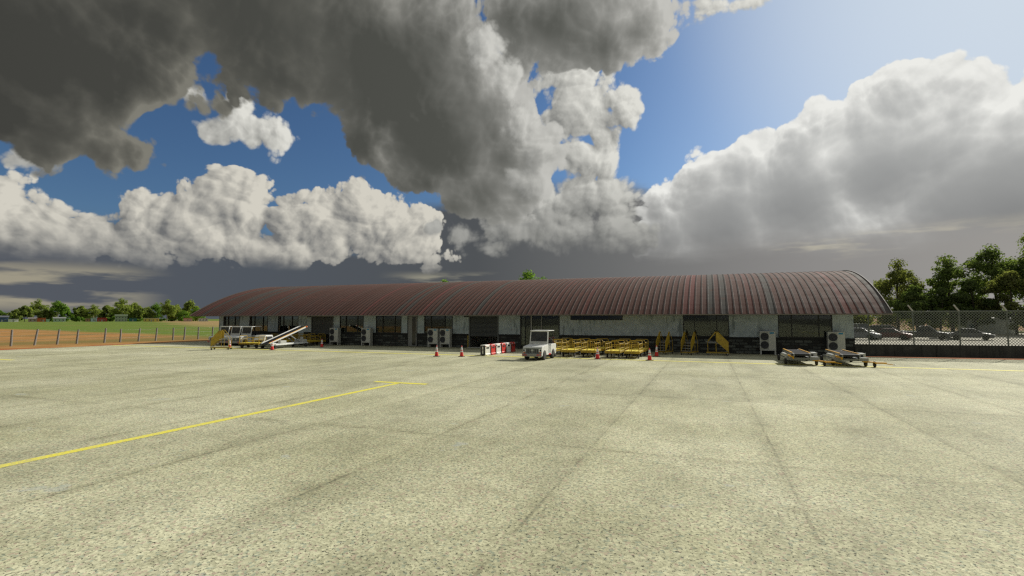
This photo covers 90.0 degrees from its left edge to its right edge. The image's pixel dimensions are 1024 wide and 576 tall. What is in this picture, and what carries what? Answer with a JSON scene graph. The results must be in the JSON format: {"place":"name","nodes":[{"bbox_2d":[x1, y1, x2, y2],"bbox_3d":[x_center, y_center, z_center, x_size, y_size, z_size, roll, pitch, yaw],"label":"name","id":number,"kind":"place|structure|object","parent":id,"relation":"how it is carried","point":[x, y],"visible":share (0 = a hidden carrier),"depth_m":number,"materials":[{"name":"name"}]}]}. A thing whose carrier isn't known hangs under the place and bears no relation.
{"place":"outdoors","nodes":[
{"label":"outdoors","id":0,"kind":"place"},
{"bbox_2d":[0,316,8,321],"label":"house","id":1,"kind":"structure","parent":0,"point":[4,318],"depth_m":442.76,"materials":[{"name":"blue paint"}]},
{"bbox_2d":[115,314,127,321],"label":"house","id":2,"kind":"structure","parent":0,"point":[120,317],"depth_m":495.66,"materials":[{"name":"grey paint"}]},
{"bbox_2d":[143,318,158,321],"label":"house","id":3,"kind":"structure","parent":0,"point":[151,319],"depth_m":481.73,"materials":[{"name":"yellow paint"}]},
{"bbox_2d":[253,335,272,345],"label":"ground power cart","id":4,"kind":"object","parent":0,"point":[258,337],"visible":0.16,"depth_m":49.18,"materials":[{"name":"white paint"}]},
{"bbox_2d":[0,341,1023,575],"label":"apron","id":5,"kind":"object","parent":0,"point":[668,464],"visible":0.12,"depth_m":9.50,"materials":[{"name":"concrete"}]},
{"bbox_2d":[0,383,398,467],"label":"yellow line","id":6,"kind":"object","parent":5,"relation":"on","point":[84,448],"visible":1,"depth_m":12.15,"materials":[{"name":"paint"}]},
{"bbox_2d":[207,326,231,344],"bbox_3d":[-30.081,4.976,53.865,1.360,1.912,3.268,-1,-4,21],"label":"tow tractor","id":7,"kind":"object","parent":5,"relation":"on","point":[226,329],"visible":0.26,"depth_m":53.59,"materials":[{"name":"white paint"}]},
{"bbox_2d":[210,330,231,349],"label":"step stairs","id":8,"kind":"structure","parent":5,"relation":"on","point":[218,336],"depth_m":44.66,"materials":[{"name":"metal"}]},
{"bbox_2d":[219,326,248,344],"bbox_3d":[-28.616,4.946,53.360,1.360,1.912,3.268,-1,-4,22],"label":"tow tractor","id":9,"kind":"object","parent":5,"relation":"on","point":[236,330],"visible":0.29,"depth_m":53.03,"materials":[{"name":"white paint"}]},
{"bbox_2d":[231,326,261,345],"bbox_3d":[-27.185,4.910,52.761,1.360,1.912,3.268,-1,-4,20],"label":"tow tractor","id":10,"kind":"object","parent":5,"relation":"on","point":[245,329],"visible":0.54,"depth_m":52.45,"materials":[{"name":"white paint"}]},
{"bbox_2d":[239,335,265,347],"bbox_3d":[-23.969,4.971,47.382,2.490,1.148,1.070,-1,-4,15],"label":"baggage cart","id":11,"kind":"object","parent":5,"relation":"on","point":[248,344],"visible":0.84,"depth_m":47.20,"materials":[{"name":"yellow paint"}]},
{"bbox_2d":[259,326,307,348],"bbox_3d":[-21.346,4.587,48.135,1.820,2.005,4.819,-1,-4,21],"label":"belt loader","id":12,"kind":"object","parent":5,"relation":"on","point":[278,338],"visible":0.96,"depth_m":48.18,"materials":[{"name":"white paint"}]},
{"bbox_2d":[281,333,303,344],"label":"baggage cart","id":13,"kind":"object","parent":5,"relation":"on","point":[286,338],"visible":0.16,"depth_m":52.76,"materials":[{"name":"yellow paint"}]},
{"bbox_2d":[292,334,313,345],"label":"baggage cart","id":14,"kind":"object","parent":5,"relation":"on","point":[310,338],"visible":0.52,"depth_m":52.40,"materials":[{"name":"yellow paint"}]},
{"bbox_2d":[303,334,325,345],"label":"baggage cart","id":15,"kind":"object","parent":5,"relation":"on","point":[311,341],"visible":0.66,"depth_m":52.05,"materials":[{"name":"yellow paint"}]},
{"bbox_2d":[329,328,340,344],"bbox_3d":[-18.314,5.004,53.000,1.080,1.760,0.497,-1,-4,21],"label":"air conditioner","id":16,"kind":"object","parent":5,"relation":"on","point":[335,334],"visible":1,"depth_m":52.82,"materials":[{"name":"paint"}]},
{"bbox_2d":[361,328,372,345],"bbox_3d":[-14.624,4.919,51.593,1.080,1.760,0.497,-1,-4,21],"label":"air conditioner","id":17,"kind":"object","parent":5,"relation":"on","point":[366,335],"visible":1,"depth_m":51.41,"materials":[{"name":"paint"}]},
{"bbox_2d":[375,381,424,384],"bbox_3d":[-4.708,3.996,21.585,2.550,0.001,0.320,-1,-4,21],"label":"yellow line","id":18,"kind":"object","parent":5,"relation":"on","point":[400,382],"visible":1,"depth_m":21.68,"materials":[{"name":"paint"}]},
{"bbox_2d":[428,329,439,346],"bbox_3d":[-7.478,4.756,48.867,1.080,1.760,0.497,-1,-4,21],"label":"air conditioner","id":19,"kind":"object","parent":5,"relation":"on","point":[433,336],"visible":0.99,"depth_m":48.67,"materials":[{"name":"paint"}]},
{"bbox_2d":[440,329,451,347],"bbox_3d":[-6.263,4.728,48.403,1.080,1.760,0.497,-1,-4,21],"label":"air conditioner","id":20,"kind":"object","parent":5,"relation":"on","point":[445,336],"visible":1,"depth_m":48.19,"materials":[{"name":"paint"}]},
{"bbox_2d":[480,344,490,355],"bbox_3d":[-1.961,4.571,37.691,0.465,0.790,0.990,-1,-4,22],"label":"plastic barrier","id":21,"kind":"object","parent":5,"relation":"on","point":[485,350],"visible":1,"depth_m":37.34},
{"bbox_2d":[490,344,495,354],"bbox_3d":[-1.582,4.622,38.540,0.465,0.790,0.990,-1,-4,19],"label":"plastic barrier","id":22,"kind":"object","parent":5,"relation":"on","point":[492,349],"visible":0.65,"depth_m":38.29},
{"bbox_2d":[495,343,500,353],"bbox_3d":[-1.203,4.673,39.389,0.465,0.790,0.990,-1,-4,22],"label":"plastic barrier","id":23,"kind":"object","parent":5,"relation":"on","point":[497,348],"visible":0.69,"depth_m":39.26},
{"bbox_2d":[501,343,505,353],"bbox_3d":[-0.825,4.724,40.239,0.465,0.790,0.990,-1,-4,19],"label":"plastic barrier","id":24,"kind":"object","parent":5,"relation":"on","point":[503,347],"visible":0.56,"depth_m":40.08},
{"bbox_2d":[505,342,510,352],"bbox_3d":[-0.446,4.775,41.088,0.465,0.790,0.990,-1,-4,22],"label":"plastic barrier","id":25,"kind":"object","parent":5,"relation":"on","point":[508,347],"visible":0.64,"depth_m":40.97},
{"bbox_2d":[510,342,514,351],"bbox_3d":[-0.067,4.826,41.938,0.465,0.790,0.990,-1,-4,19],"label":"plastic barrier","id":26,"kind":"object","parent":5,"relation":"on","point":[512,346],"visible":0.64,"depth_m":41.71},
{"bbox_2d":[522,330,555,359],"bbox_3d":[1.899,3.824,34.666,1.360,1.912,3.268,-1,-4,23],"label":"tow tractor","id":27,"kind":"object","parent":5,"relation":"on","point":[542,345],"visible":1,"depth_m":34.30,"materials":[{"name":"white paint"}]},
{"bbox_2d":[190,270,892,354],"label":"terminal building","id":28,"kind":"structure","parent":5,"relation":"on","point":[806,311],"depth_m":46.11,"materials":[{"name":"paint"}]},
{"bbox_2d":[223,316,239,330],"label":"window","id":29,"kind":"structure","parent":28,"relation":"in","point":[227,320],"depth_m":58.93,"materials":[{"name":"black glass"}]},
{"bbox_2d":[249,316,267,331],"bbox_3d":[-28.395,3.982,57.434,2.750,1.770,0.120,-1,-4,21],"label":"window","id":30,"kind":"structure","parent":28,"relation":"in","point":[262,321],"depth_m":57.43,"materials":[{"name":"black glass"}]},
{"bbox_2d":[278,316,298,331],"bbox_3d":[-24.425,3.892,55.920,2.850,1.770,0.120,-1,-4,21],"label":"window","id":31,"kind":"structure","parent":28,"relation":"in","point":[285,323],"depth_m":55.99,"materials":[{"name":"black glass"}]},
{"bbox_2d":[340,316,363,332],"bbox_3d":[-16.555,3.711,52.918,3.000,1.770,0.120,-1,-4,21],"label":"window","id":32,"kind":"structure","parent":28,"relation":"in","point":[340,316],"depth_m":52.71,"materials":[{"name":"black metal"}]},
{"bbox_2d":[376,316,400,332],"bbox_3d":[-12.351,3.615,51.314,3.000,1.770,0.120,-1,-4,21],"label":"window","id":33,"kind":"structure","parent":28,"relation":"in","point":[376,316],"depth_m":51.49,"materials":[{"name":"black metal"}]},
{"bbox_2d":[424,316,452,333],"bbox_3d":[-7.073,3.494,49.301,3.100,1.770,0.120,-1,-4,21],"label":"window","id":34,"kind":"structure","parent":28,"relation":"in","point":[448,319],"depth_m":48.98,"materials":[{"name":"black metal"}]},
{"bbox_2d":[570,315,622,319],"bbox_3d":[7.218,2.518,43.888,4.500,0.470,0.120,-1,-4,21],"label":"window","id":35,"kind":"structure","parent":28,"relation":"in","point":[609,315],"depth_m":43.82,"materials":[{"name":"black metal"}]},
{"bbox_2d":[685,332,702,335],"bbox_3d":[15.355,4.532,43.487,1.700,1.522,0.667,-1,-4,21],"label":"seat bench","id":36,"kind":"object","parent":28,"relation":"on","point":[691,333],"visible":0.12,"depth_m":43.75,"materials":[{"name":"black plastic"}]},
{"bbox_2d":[695,319,708,329],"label":"window","id":37,"kind":"structure","parent":28,"relation":"attached to","point":[701,324],"depth_m":46.72,"materials":[{"name":"glass"}]},
{"bbox_2d":[683,315,728,336],"bbox_3d":[15.397,2.980,40.729,3.430,1.770,0.120,-1,-4,21],"label":"window","id":38,"kind":"structure","parent":28,"relation":"in","point":[683,315],"depth_m":40.54,"materials":[{"name":"black metal"}]},
{"bbox_2d":[707,332,727,335],"bbox_3d":[17.223,4.489,42.774,1.700,1.522,0.667,-1,-4,21],"label":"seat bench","id":39,"kind":"object","parent":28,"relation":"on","point":[712,333],"visible":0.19,"depth_m":43.20,"materials":[{"name":"black plastic"}]},
{"bbox_2d":[778,315,832,337],"bbox_3d":[21.875,2.832,38.258,3.560,1.770,0.120,-1,-4,21],"label":"window","id":40,"kind":"structure","parent":28,"relation":"in","point":[778,315],"depth_m":38.17,"materials":[{"name":"black metal"}]},
{"bbox_2d":[552,339,563,355],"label":"baggage cart","id":41,"kind":"object","parent":5,"relation":"on","point":[557,348],"visible":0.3,"depth_m":38.07,"materials":[{"name":"yellow paint"}]},
{"bbox_2d":[554,338,571,353],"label":"baggage cart","id":42,"kind":"object","parent":5,"relation":"on","point":[564,347],"visible":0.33,"depth_m":39.52,"materials":[{"name":"yellow paint"}]},
{"bbox_2d":[114,345,1016,370],"bbox_3d":[4.042,4.801,35.003,95.600,0.001,0.400,-1,-4,21],"label":"yellow line","id":43,"kind":"object","parent":5,"relation":"on","point":[617,359],"visible":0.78,"depth_m":33.10,"materials":[{"name":"paint"}]},
{"bbox_2d":[561,339,580,356],"bbox_3d":[4.324,4.362,37.228,1.070,1.148,2.490,-1,-4,21],"label":"baggage cart","id":44,"kind":"object","parent":5,"relation":"on","point":[574,349],"visible":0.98,"depth_m":36.51,"materials":[{"name":"yellow paint"}]},
{"bbox_2d":[572,338,590,353],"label":"baggage cart","id":45,"kind":"object","parent":5,"relation":"on","point":[580,343],"visible":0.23,"depth_m":39.22,"materials":[{"name":"yellow paint"}]},
{"bbox_2d":[581,340,600,356],"bbox_3d":[5.676,4.335,36.787,1.070,1.148,2.490,-1,-4,20],"label":"baggage cart","id":46,"kind":"object","parent":5,"relation":"on","point":[587,350],"visible":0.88,"depth_m":35.92,"materials":[{"name":"yellow paint"}]},
{"bbox_2d":[590,338,608,354],"bbox_3d":[6.701,4.476,39.132,1.070,1.148,2.490,-1,-4,22],"label":"baggage cart","id":47,"kind":"object","parent":5,"relation":"on","point":[602,349],"visible":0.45,"depth_m":38.42,"materials":[{"name":"yellow paint"}]},
{"bbox_2d":[605,340,624,357],"bbox_3d":[7.260,4.290,36.033,1.070,1.148,2.490,-1,-4,22],"label":"baggage cart","id":48,"kind":"object","parent":5,"relation":"on","point":[615,351],"visible":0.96,"depth_m":35.31,"materials":[{"name":"yellow paint"}]},
{"bbox_2d":[614,339,630,354],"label":"baggage cart","id":49,"kind":"object","parent":5,"relation":"on","point":[620,344],"visible":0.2,"depth_m":38.07,"materials":[{"name":"yellow paint"}]},
{"bbox_2d":[624,340,643,358],"bbox_3d":[8.481,4.267,35.642,1.070,1.148,2.490,-1,-4,21],"label":"baggage cart","id":50,"kind":"object","parent":5,"relation":"on","point":[629,351],"visible":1,"depth_m":34.84,"materials":[{"name":"yellow paint"}]},
{"bbox_2d":[632,339,648,355],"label":"baggage cart","id":51,"kind":"object","parent":5,"relation":"on","point":[644,349],"visible":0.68,"depth_m":38.36,"materials":[{"name":"yellow paint"}]},
{"bbox_2d":[647,348,652,360],"bbox_3d":[8.935,4.309,33.267,0.380,0.782,0.380,1,-4,-13],"label":"traffic cone","id":52,"kind":"object","parent":5,"relation":"on","point":[649,356],"visible":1,"depth_m":33.18,"materials":[{"name":"plastic"}]},
{"bbox_2d":[656,331,672,354],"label":"step stairs","id":53,"kind":"structure","parent":5,"relation":"on","point":[666,341],"depth_m":39.24,"materials":[{"name":"metal"}]},
{"bbox_2d":[681,332,698,354],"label":"step stairs","id":54,"kind":"structure","parent":5,"relation":"on","point":[692,342],"depth_m":38.55,"materials":[{"name":"metal"}]},
{"bbox_2d":[706,332,728,355],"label":"step stairs","id":55,"kind":"structure","parent":5,"relation":"on","point":[722,341],"depth_m":37.71,"materials":[{"name":"metal"}]},
{"bbox_2d":[759,331,775,354],"bbox_3d":[19.303,4.143,38.650,1.080,1.760,0.497,-1,-4,21],"label":"air conditioner","id":56,"kind":"object","parent":5,"relation":"on","point":[767,340],"visible":1,"depth_m":38.46,"materials":[{"name":"paint"}]},
{"bbox_2d":[777,348,843,365],"bbox_3d":[18.132,4.218,31.468,2.967,0.745,4.600,-1,-4,21],"label":"baggage cart","id":57,"kind":"object","parent":5,"relation":"on","point":[795,354],"visible":1,"depth_m":30.02,"materials":[{"name":"grey paint"}]},
{"bbox_2d":[826,332,845,349],"bbox_3d":[23.460,4.047,37.065,1.080,1.760,0.497,-1,-4,21],"label":"air conditioner","id":58,"kind":"object","parent":5,"relation":"on","point":[835,340],"visible":0.95,"depth_m":36.88,"materials":[{"name":"paint"}]},
{"bbox_2d":[820,349,892,366],"bbox_3d":[20.456,4.171,30.688,2.967,0.745,4.600,-1,-4,21],"label":"baggage cart","id":59,"kind":"object","parent":5,"relation":"on","point":[840,355],"visible":0.94,"depth_m":29.39,"materials":[{"name":"grey paint"}]},
{"bbox_2d":[854,304,1023,358],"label":"chain link fence","id":60,"kind":"object","parent":5,"relation":"on","point":[913,349],"visible":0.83,"depth_m":35.66,"materials":[{"name":"metal"}]},
{"bbox_2d":[0,319,1023,359],"bbox_3d":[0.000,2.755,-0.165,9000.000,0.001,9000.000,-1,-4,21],"label":"ground","id":61,"kind":"structure","parent":0,"point":[22,329],"depth_m":95.81,"materials":[{"name":"plant"}]},
{"bbox_2d":[0,312,12,317],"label":"gum tree","id":62,"kind":"object","parent":61,"relation":"on","point":[9,314],"visible":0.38,"depth_m":468.56,"materials":[{"name":"green plant"}]},
{"bbox_2d":[11,305,36,321],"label":"gum tree","id":63,"kind":"object","parent":61,"relation":"on","point":[23,312],"visible":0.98,"depth_m":459.94,"materials":[{"name":"green plant"}]},
{"bbox_2d":[28,318,37,321],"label":"house","id":64,"kind":"structure","parent":61,"relation":"on","point":[32,319],"depth_m":454.93,"materials":[{"name":"grey paint"}]},
{"bbox_2d":[30,300,49,316],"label":"gum tree","id":65,"kind":"object","parent":61,"relation":"on","point":[38,307],"visible":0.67,"depth_m":504.26,"materials":[{"name":"green plant"}]},
{"bbox_2d":[37,318,45,321],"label":"house","id":66,"kind":"structure","parent":61,"relation":"on","point":[41,319],"depth_m":458.96,"materials":[{"name":"red paint"}]},
{"bbox_2d":[35,309,53,318],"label":"gum tree","id":67,"kind":"object","parent":61,"relation":"on","point":[44,313],"visible":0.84,"depth_m":472.32,"materials":[{"name":"green plant"}]},
{"bbox_2d":[49,300,69,316],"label":"gum tree","id":68,"kind":"object","parent":61,"relation":"on","point":[60,307],"visible":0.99,"depth_m":477.85,"materials":[{"name":"green plant"}]},
{"bbox_2d":[53,317,65,321],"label":"house","id":69,"kind":"structure","parent":61,"relation":"on","point":[59,319],"depth_m":467.46,"materials":[{"name":"grey paint"}]},
{"bbox_2d":[59,309,75,321],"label":"round tree","id":70,"kind":"object","parent":61,"relation":"on","point":[69,313],"visible":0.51,"depth_m":495.58,"materials":[{"name":"green plant"}]},
{"bbox_2d":[72,305,86,321],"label":"gum tree","id":71,"kind":"object","parent":61,"relation":"on","point":[78,311],"visible":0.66,"depth_m":504.25,"materials":[{"name":"green plant"}]},
{"bbox_2d":[83,304,102,317],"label":"gum tree","id":72,"kind":"object","parent":61,"relation":"on","point":[94,311],"visible":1,"depth_m":496.69,"materials":[{"name":"green plant"}]},
{"bbox_2d":[97,318,106,321],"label":"hut","id":73,"kind":"object","parent":61,"relation":"on","point":[101,319],"visible":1,"depth_m":486.48,"materials":[{"name":"red paint"}]},
{"bbox_2d":[97,305,114,317],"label":"gum tree","id":74,"kind":"object","parent":61,"relation":"on","point":[106,309],"visible":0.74,"depth_m":531.68,"materials":[{"name":"green plant"}]},
{"bbox_2d":[1,327,213,345],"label":"post and wire fence","id":75,"kind":"object","parent":61,"relation":"on","point":[58,335],"visible":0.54,"depth_m":58.82,"materials":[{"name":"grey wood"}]},
{"bbox_2d":[110,298,133,315],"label":"gum tree","id":76,"kind":"object","parent":61,"relation":"on","point":[120,306],"visible":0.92,"depth_m":517.62,"materials":[{"name":"green plant"}]},
{"bbox_2d":[123,302,138,318],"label":"gum tree","id":77,"kind":"object","parent":61,"relation":"on","point":[133,305],"visible":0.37,"depth_m":544.13,"materials":[{"name":"green plant"}]},
{"bbox_2d":[132,305,146,318],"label":"gum tree","id":78,"kind":"object","parent":61,"relation":"on","point":[139,312],"visible":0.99,"depth_m":517.67,"materials":[{"name":"green plant"}]},
{"bbox_2d":[144,306,155,317],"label":"gum tree","id":79,"kind":"object","parent":61,"relation":"on","point":[149,313],"visible":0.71,"depth_m":527.53,"materials":[{"name":"green plant"}]},
{"bbox_2d":[150,302,163,317],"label":"round tree","id":80,"kind":"object","parent":61,"relation":"on","point":[156,308],"visible":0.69,"depth_m":560.06,"materials":[{"name":"green plant"}]},
{"bbox_2d":[160,299,177,320],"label":"gum tree","id":81,"kind":"object","parent":61,"relation":"on","point":[167,308],"visible":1,"depth_m":536.19,"materials":[{"name":"green plant"}]},
{"bbox_2d":[169,304,182,320],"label":"gum tree","id":82,"kind":"object","parent":61,"relation":"on","point":[178,310],"visible":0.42,"depth_m":548.95,"materials":[{"name":"green plant"}]},
{"bbox_2d":[175,310,192,319],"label":"round tree","id":83,"kind":"object","parent":61,"relation":"on","point":[183,313],"visible":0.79,"depth_m":535.54,"materials":[{"name":"green plant"}]},
{"bbox_2d":[182,299,199,320],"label":"gum tree","id":84,"kind":"object","parent":61,"relation":"on","point":[188,305],"visible":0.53,"depth_m":581.51,"materials":[{"name":"green plant"}]},
{"bbox_2d":[189,307,205,320],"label":"round tree","id":85,"kind":"object","parent":61,"relation":"on","point":[195,309],"visible":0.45,"depth_m":568.43,"materials":[{"name":"green plant"}]},
{"bbox_2d":[518,270,545,279],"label":"broadleaf tree","id":86,"kind":"object","parent":61,"relation":"on","point":[527,275],"visible":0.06,"depth_m":110.82,"materials":[{"name":"green plant"}]},
{"bbox_2d":[853,315,875,326],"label":"bush","id":87,"kind":"object","parent":61,"relation":"on","point":[863,319],"visible":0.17,"depth_m":114.47,"materials":[{"name":"green plant"}]},
{"bbox_2d":[853,315,891,324],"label":"bush","id":88,"kind":"object","parent":61,"relation":"on","point":[878,319],"visible":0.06,"depth_m":119.26,"materials":[{"name":"green plant"}]},
{"bbox_2d":[869,314,922,329],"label":"bush","id":89,"kind":"object","parent":61,"relation":"on","point":[909,323],"visible":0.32,"depth_m":119.17,"materials":[{"name":"green plant"}]},
{"bbox_2d":[873,259,925,329],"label":"broadleaf tree","id":90,"kind":"object","parent":61,"relation":"on","point":[897,275],"visible":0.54,"depth_m":101.47,"materials":[{"name":"green plant"}]},
{"bbox_2d":[886,285,944,330],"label":"broadleaf tree","id":91,"kind":"object","parent":61,"relation":"on","point":[915,297],"visible":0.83,"depth_m":91.94,"materials":[{"name":"green plant"}]},
{"bbox_2d":[909,319,943,329],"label":"bush","id":92,"kind":"object","parent":61,"relation":"on","point":[930,325],"visible":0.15,"depth_m":117.07,"materials":[{"name":"green plant"}]},
{"bbox_2d":[855,333,1023,345],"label":"car park","id":93,"kind":"structure","parent":61,"relation":"on","point":[938,343],"depth_m":61.26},
{"bbox_2d":[854,328,881,339],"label":"parked car","id":94,"kind":"object","parent":93,"relation":"on","point":[871,337],"visible":0.34,"depth_m":65.66,"materials":[{"name":"silver metal"}]},
{"bbox_2d":[874,328,914,339],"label":"parked car","id":95,"kind":"object","parent":93,"relation":"on","point":[900,331],"visible":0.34,"depth_m":65.75,"materials":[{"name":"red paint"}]},
{"bbox_2d":[902,326,950,339],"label":"parked car","id":96,"kind":"object","parent":93,"relation":"on","point":[928,332],"visible":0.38,"depth_m":65.47,"materials":[{"name":"grey paint"}]},
{"bbox_2d":[948,328,994,339],"bbox_3d":[58.582,5.904,65.374,4.512,1.445,1.760,-3,-5,45],"label":"parked car","id":97,"kind":"object","parent":93,"relation":"on","point":[973,335],"visible":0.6,"depth_m":64.76,"materials":[{"name":"grey paint"}]},
{"bbox_2d":[958,318,1014,333],"bbox_3d":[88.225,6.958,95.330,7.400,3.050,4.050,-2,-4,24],"label":"parked car","id":98,"kind":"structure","parent":93,"relation":"on","point":[993,330],"depth_m":93.47,"materials":[{"name":"grey paint"}]},
{"bbox_2d":[919,287,967,331],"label":"broadleaf tree","id":99,"kind":"object","parent":61,"relation":"on","point":[942,300],"visible":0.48,"depth_m":92.97,"materials":[{"name":"green plant"}]},
{"bbox_2d":[939,312,957,329],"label":"bush","id":100,"kind":"object","parent":61,"relation":"on","point":[947,322],"visible":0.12,"depth_m":112.05,"materials":[{"name":"green plant"}]},
{"bbox_2d":[923,253,978,331],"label":"broadleaf tree","id":101,"kind":"object","parent":61,"relation":"on","point":[944,276],"visible":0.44,"depth_m":97.72,"materials":[{"name":"green plant"}]},
{"bbox_2d":[945,280,1012,328],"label":"broadleaf tree","id":102,"kind":"object","parent":61,"relation":"on","point":[962,297],"visible":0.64,"depth_m":91.17,"materials":[{"name":"green plant"}]},
{"bbox_2d":[958,243,1023,303],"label":"broadleaf tree","id":103,"kind":"object","parent":61,"relation":"on","point":[988,267],"visible":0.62,"depth_m":95.78,"materials":[{"name":"green plant"}]},
{"bbox_2d":[974,269,1023,334],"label":"broadleaf tree","id":104,"kind":"object","parent":61,"relation":"on","point":[1004,281],"visible":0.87,"depth_m":86.20,"materials":[{"name":"green plant"}]},
{"bbox_2d":[1005,233,1023,301],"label":"broadleaf tree","id":105,"kind":"object","parent":61,"relation":"on","point":[1020,296],"visible":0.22,"depth_m":94.81,"materials":[{"name":"green plant"}]},
{"bbox_2d":[0,0,1023,318],"label":"sky","id":106,"kind":"structure","parent":0,"point":[205,152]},
{"bbox_2d":[854,323,874,337],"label":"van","id":107,"kind":"object","parent":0,"point":[860,326],"visible":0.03,"depth_m":74.17,"materials":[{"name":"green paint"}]},
{"bbox_2d":[870,325,894,330],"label":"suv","id":108,"kind":"object","parent":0,"point":[881,326],"visible":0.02,"depth_m":73.92,"materials":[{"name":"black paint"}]},
{"bbox_2d":[872,318,1023,330],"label":"soil bank","id":109,"kind":"structure","parent":0,"point":[927,325],"depth_m":127.44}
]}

